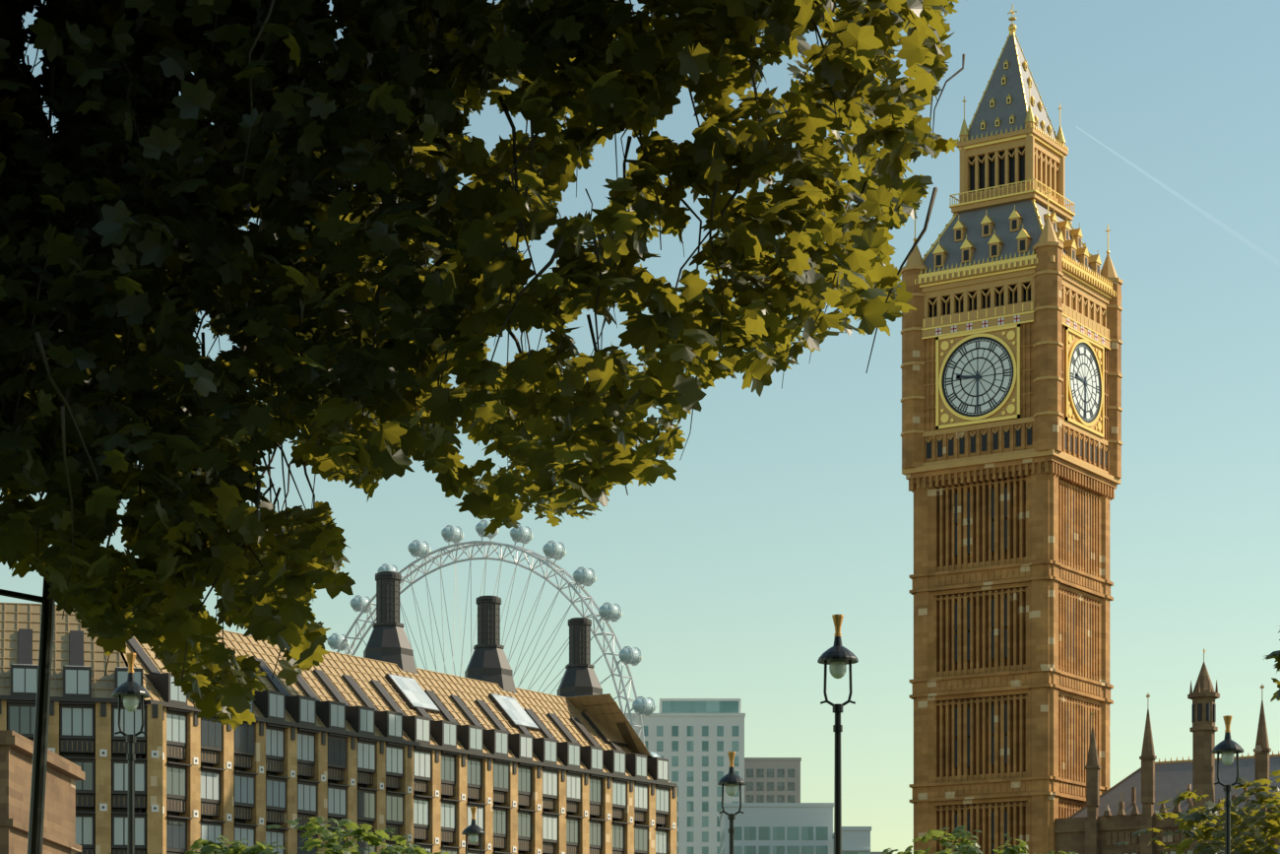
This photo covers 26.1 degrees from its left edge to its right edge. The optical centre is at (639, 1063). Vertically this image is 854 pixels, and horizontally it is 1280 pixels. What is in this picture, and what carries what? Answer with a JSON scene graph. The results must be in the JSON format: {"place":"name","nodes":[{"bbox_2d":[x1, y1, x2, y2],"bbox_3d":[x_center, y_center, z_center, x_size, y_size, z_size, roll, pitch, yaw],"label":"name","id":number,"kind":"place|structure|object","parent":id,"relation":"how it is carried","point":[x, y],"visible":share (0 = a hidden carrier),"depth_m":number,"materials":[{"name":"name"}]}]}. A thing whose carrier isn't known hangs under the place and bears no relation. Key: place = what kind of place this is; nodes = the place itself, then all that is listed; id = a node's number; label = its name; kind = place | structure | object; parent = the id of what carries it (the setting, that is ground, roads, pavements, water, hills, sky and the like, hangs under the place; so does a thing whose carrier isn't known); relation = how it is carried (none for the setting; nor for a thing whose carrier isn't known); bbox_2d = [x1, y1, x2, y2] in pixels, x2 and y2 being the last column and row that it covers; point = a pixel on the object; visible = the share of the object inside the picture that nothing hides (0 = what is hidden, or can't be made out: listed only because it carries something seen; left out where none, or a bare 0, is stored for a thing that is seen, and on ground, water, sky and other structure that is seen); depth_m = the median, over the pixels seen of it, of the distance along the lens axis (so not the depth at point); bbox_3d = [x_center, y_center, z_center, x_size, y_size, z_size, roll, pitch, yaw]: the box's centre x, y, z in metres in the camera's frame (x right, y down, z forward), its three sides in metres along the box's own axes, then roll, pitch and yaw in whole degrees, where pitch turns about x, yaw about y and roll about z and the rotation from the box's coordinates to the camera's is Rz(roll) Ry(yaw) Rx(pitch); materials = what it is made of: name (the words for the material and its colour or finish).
{"place":"outdoors","nodes":[
{"label":"outdoors","id":0,"kind":"place"},
{"bbox_2d":[12,663,655,757],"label":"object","id":1,"kind":"structure","parent":0,"point":[415,693],"depth_m":233.46,"materials":[{"name":"white glass"}]},
{"bbox_2d":[0,0,967,730],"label":"plane tree","id":2,"kind":"object","parent":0,"point":[634,79],"depth_m":12.52,"materials":[{"name":"green plant"}]},
{"bbox_2d":[0,0,626,516],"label":"plane tree leaves","id":3,"kind":"object","parent":2,"relation":"attached to","point":[205,244],"visible":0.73,"depth_m":12.42,"materials":[{"name":"green plant"}]},
{"bbox_2d":[744,757,801,802],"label":"grey building","id":4,"kind":"structure","parent":0,"point":[766,763],"depth_m":690.00,"materials":[{"name":"grey concrete"}]},
{"bbox_2d":[746,768,794,802],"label":"windows","id":5,"kind":"structure","parent":4,"relation":"attached to","point":[770,786],"depth_m":689.95,"materials":[{"name":"grey glass"}]},
{"bbox_2d":[718,802,833,853],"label":"office building","id":6,"kind":"structure","parent":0,"point":[786,814],"depth_m":520.00,"materials":[{"name":"white concrete"}]},
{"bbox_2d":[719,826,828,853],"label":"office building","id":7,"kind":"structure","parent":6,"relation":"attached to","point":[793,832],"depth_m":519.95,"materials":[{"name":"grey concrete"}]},
{"bbox_2d":[832,826,871,853],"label":"building","id":8,"kind":"structure","parent":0,"point":[856,838],"depth_m":500.00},
{"bbox_2d":[841,851,868,853],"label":"window","id":9,"kind":"structure","parent":8,"relation":"attached to","point":[855,852],"depth_m":499.95,"materials":[{"name":"glass"}]},
{"bbox_2d":[901,245,1121,853],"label":"clock tower","id":10,"kind":"structure","parent":0,"point":[1038,576],"depth_m":223.60,"materials":[{"name":"brown stone"}]},
{"bbox_2d":[923,34,1092,272],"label":"tower roof","id":11,"kind":"structure","parent":10,"relation":"attached to","point":[1003,111],"depth_m":225.91,"materials":[{"name":"grey metal"}]},
{"bbox_2d":[900,3,1122,484],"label":"gilded tower trim","id":12,"kind":"structure","parent":10,"relation":"attached to","point":[1044,164],"depth_m":224.37,"materials":[{"name":"gold metal"}]},
{"bbox_2d":[944,339,1099,420],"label":"clock face","id":13,"kind":"object","parent":10,"relation":"attached to","point":[998,351],"visible":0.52,"depth_m":223.30},
{"bbox_2d":[956,370,1087,417],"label":"clock hands","id":14,"kind":"object","parent":13,"relation":"attached to","point":[977,376],"visible":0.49,"depth_m":223.47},
{"bbox_2d":[960,358,1091,400],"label":"clock face center","id":15,"kind":"structure","parent":10,"relation":"attached to","point":[977,363],"depth_m":223.16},
{"bbox_2d":[1075,126,1279,265],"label":"contrail","id":16,"kind":"object","parent":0,"point":[1255,247],"depth_m":9000.00,"materials":[{"name":"white"}]},
{"bbox_2d":[1264,628,1279,702],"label":"tree","id":17,"kind":"object","parent":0,"point":[1275,655],"visible":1,"depth_m":30.26,"materials":[{"name":"green plant"}]},
{"bbox_3d":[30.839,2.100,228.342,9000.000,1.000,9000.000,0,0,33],"label":"ground","id":18,"kind":"structure","parent":0,"visible":0},
{"bbox_2d":[0,572,55,853],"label":"lamp post","id":19,"kind":"object","parent":18,"relation":"on","point":[37,797],"visible":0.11,"depth_m":25.95,"materials":[{"name":"black metal"}]},
{"bbox_2d":[112,672,149,853],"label":"street lamp","id":20,"kind":"object","parent":18,"relation":"on","point":[130,686],"depth_m":46.26,"materials":[{"name":"black metal"}]},
{"bbox_2d":[126,652,135,672],"bbox_3d":[-8.550,-6.725,46.305,0.174,0.330,0.180,0,0,33],"label":"lamp finial","id":21,"kind":"object","parent":20,"relation":"on","point":[130,657],"visible":1,"depth_m":46.26,"materials":[{"name":"orange"}]},
{"bbox_2d":[184,833,286,853],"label":"tree","id":22,"kind":"object","parent":18,"relation":"on","point":[212,847],"visible":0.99,"depth_m":116.67,"materials":[{"name":"green plant"}]},
{"bbox_2d":[228,816,432,853],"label":"tree","id":23,"kind":"object","parent":18,"relation":"on","point":[372,839],"visible":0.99,"depth_m":118.17,"materials":[{"name":"green plant"}]},
{"bbox_2d":[0,557,676,853],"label":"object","id":24,"kind":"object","parent":18,"relation":"on","point":[388,641],"visible":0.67,"depth_m":225.43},
{"bbox_2d":[0,602,669,781],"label":"roof","id":25,"kind":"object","parent":24,"relation":"attached to","point":[606,714],"visible":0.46,"depth_m":226.68,"materials":[{"name":"beige tile"}]},
{"bbox_2d":[9,667,668,853],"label":"windows","id":26,"kind":"structure","parent":24,"relation":"attached to","point":[336,800],"depth_m":213.35,"materials":[{"name":"grey glass"}]},
{"bbox_2d":[375,574,591,624],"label":"chimney cap","id":27,"kind":"object","parent":24,"relation":"attached to","point":[399,576],"visible":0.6,"depth_m":248.48,"materials":[{"name":"black metal"}]},
{"bbox_2d":[0,700,676,853],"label":"building columns","id":28,"kind":"structure","parent":18,"relation":"on","point":[156,789],"depth_m":215.41,"materials":[{"name":"beige stone"}]},
{"bbox_2d":[47,747,675,853],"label":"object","id":29,"kind":"object","parent":28,"relation":"attached to","point":[261,771],"visible":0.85,"depth_m":215.03,"materials":[{"name":"white"}]},
{"bbox_2d":[461,819,485,853],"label":"street lamp","id":30,"kind":"object","parent":18,"relation":"on","point":[473,827],"depth_m":73.95,"materials":[{"name":"black metal"}]},
{"bbox_2d":[470,806,476,819],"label":"lamp finial","id":31,"kind":"object","parent":30,"relation":"on","point":[473,808],"visible":1,"depth_m":74.00,"materials":[{"name":"orange"}]},
{"bbox_2d":[330,519,660,757],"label":"ferris wheel","id":32,"kind":"object","parent":18,"relation":"on","point":[516,561],"visible":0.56,"depth_m":641.52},
{"bbox_2d":[362,559,617,699],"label":"cables","id":33,"kind":"object","parent":32,"relation":"attached to","point":[500,619],"visible":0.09,"depth_m":653.06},
{"bbox_2d":[326,520,661,757],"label":"ferris wheel capsules","id":34,"kind":"object","parent":32,"relation":"attached to","point":[605,612],"visible":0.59,"depth_m":637.15},
{"bbox_2d":[625,698,745,853],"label":"office building","id":35,"kind":"structure","parent":18,"relation":"on","point":[696,721],"depth_m":640.00,"materials":[{"name":"white concrete"}]},
{"bbox_2d":[642,701,738,853],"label":"windows","id":36,"kind":"structure","parent":35,"relation":"attached to","point":[699,706],"depth_m":639.95,"materials":[{"name":"glass"}]},
{"bbox_2d":[717,766,745,853],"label":"street lamp","id":37,"kind":"object","parent":18,"relation":"on","point":[731,777],"depth_m":60.89,"materials":[{"name":"black metal"}]},
{"bbox_2d":[727,751,735,766],"bbox_3d":[2.025,-6.725,60.952,0.174,0.330,0.180,0,0,33],"label":"lamp finial","id":38,"kind":"object","parent":37,"relation":"on","point":[731,755],"visible":1,"depth_m":60.90,"materials":[{"name":"orange"}]},
{"bbox_2d":[817,636,858,853],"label":"street lamp","id":39,"kind":"object","parent":18,"relation":"on","point":[837,651],"depth_m":42.31,"materials":[{"name":"black metal"}]},
{"bbox_2d":[832,614,843,637],"bbox_3d":[3.041,-6.725,42.364,0.174,0.330,0.180,0,0,33],"label":"lamp finial","id":40,"kind":"object","parent":39,"relation":"on","point":[837,619],"visible":1,"depth_m":42.32,"materials":[{"name":"orange"}]},
{"bbox_2d":[881,825,1035,853],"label":"tree","id":41,"kind":"object","parent":18,"relation":"on","point":[962,846],"visible":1,"depth_m":149.02,"materials":[{"name":"green plant"}]},
{"bbox_2d":[926,64,1106,853],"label":"tower windows","id":42,"kind":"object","parent":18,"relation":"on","point":[993,252],"visible":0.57,"depth_m":224.02,"materials":[{"name":"black glass"}]},
{"bbox_2d":[935,315,1104,344],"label":"shields","id":43,"kind":"object","parent":42,"relation":"attached to","point":[1002,323],"visible":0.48,"depth_m":223.12,"materials":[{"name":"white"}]},
{"bbox_2d":[1046,849,1078,853],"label":"bush","id":44,"kind":"object","parent":18,"relation":"on","point":[1052,852],"visible":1,"depth_m":159.53,"materials":[{"name":"green plant"}]},
{"bbox_2d":[1054,661,1279,853],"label":"gothic building","id":45,"kind":"structure","parent":18,"relation":"on","point":[1092,832],"depth_m":215.61,"materials":[{"name":"brown stone"}]},
{"bbox_2d":[1072,756,1279,817],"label":"roof","id":46,"kind":"structure","parent":45,"relation":"on","point":[1173,780],"depth_m":219.41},
{"bbox_2d":[1090,648,1279,801],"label":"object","id":47,"kind":"object","parent":45,"relation":"on","point":[1242,756],"visible":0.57,"depth_m":218.92,"materials":[{"name":"metal"}]},
{"bbox_2d":[1116,846,1279,853],"bbox_3d":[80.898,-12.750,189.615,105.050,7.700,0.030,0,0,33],"label":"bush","id":48,"kind":"object","parent":45,"relation":"attached to","point":[1190,851],"visible":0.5,"depth_m":214.41,"materials":[{"name":"green plant"}]},
{"bbox_2d":[1191,703,1215,722],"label":"turret windows","id":49,"kind":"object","parent":45,"relation":"attached to","point":[1199,712],"visible":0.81,"depth_m":205.94,"materials":[{"name":"black glass"}]},
{"bbox_2d":[1113,768,1279,853],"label":"tree","id":50,"kind":"object","parent":18,"relation":"on","point":[1252,837],"visible":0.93,"depth_m":58.48,"materials":[{"name":"green plant"}]},
{"bbox_2d":[1212,731,1244,853],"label":"street lamp","id":51,"kind":"object","parent":18,"relation":"on","point":[1228,743],"depth_m":54.58,"materials":[{"name":"black metal"}]},
{"bbox_2d":[1222,714,1232,732],"bbox_3d":[11.649,-6.725,54.634,0.174,0.330,0.180,0,0,33],"label":"lamp finial","id":52,"kind":"object","parent":51,"relation":"on","point":[1227,719],"visible":1,"depth_m":54.59,"materials":[{"name":"orange"}]},
{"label":"street asphalt","id":53,"kind":"structure","parent":0,"visible":0},
{"bbox_2d":[0,729,84,853],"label":"pale stone building","id":54,"kind":"structure","parent":53,"relation":"on","point":[63,774],"depth_m":154.70,"materials":[{"name":"beige stone"}]},
{"bbox_2d":[370,844,448,853],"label":"bush","id":55,"kind":"object","parent":53,"relation":"on","point":[407,849],"visible":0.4,"depth_m":124.41,"materials":[{"name":"green plant"}]}
]}

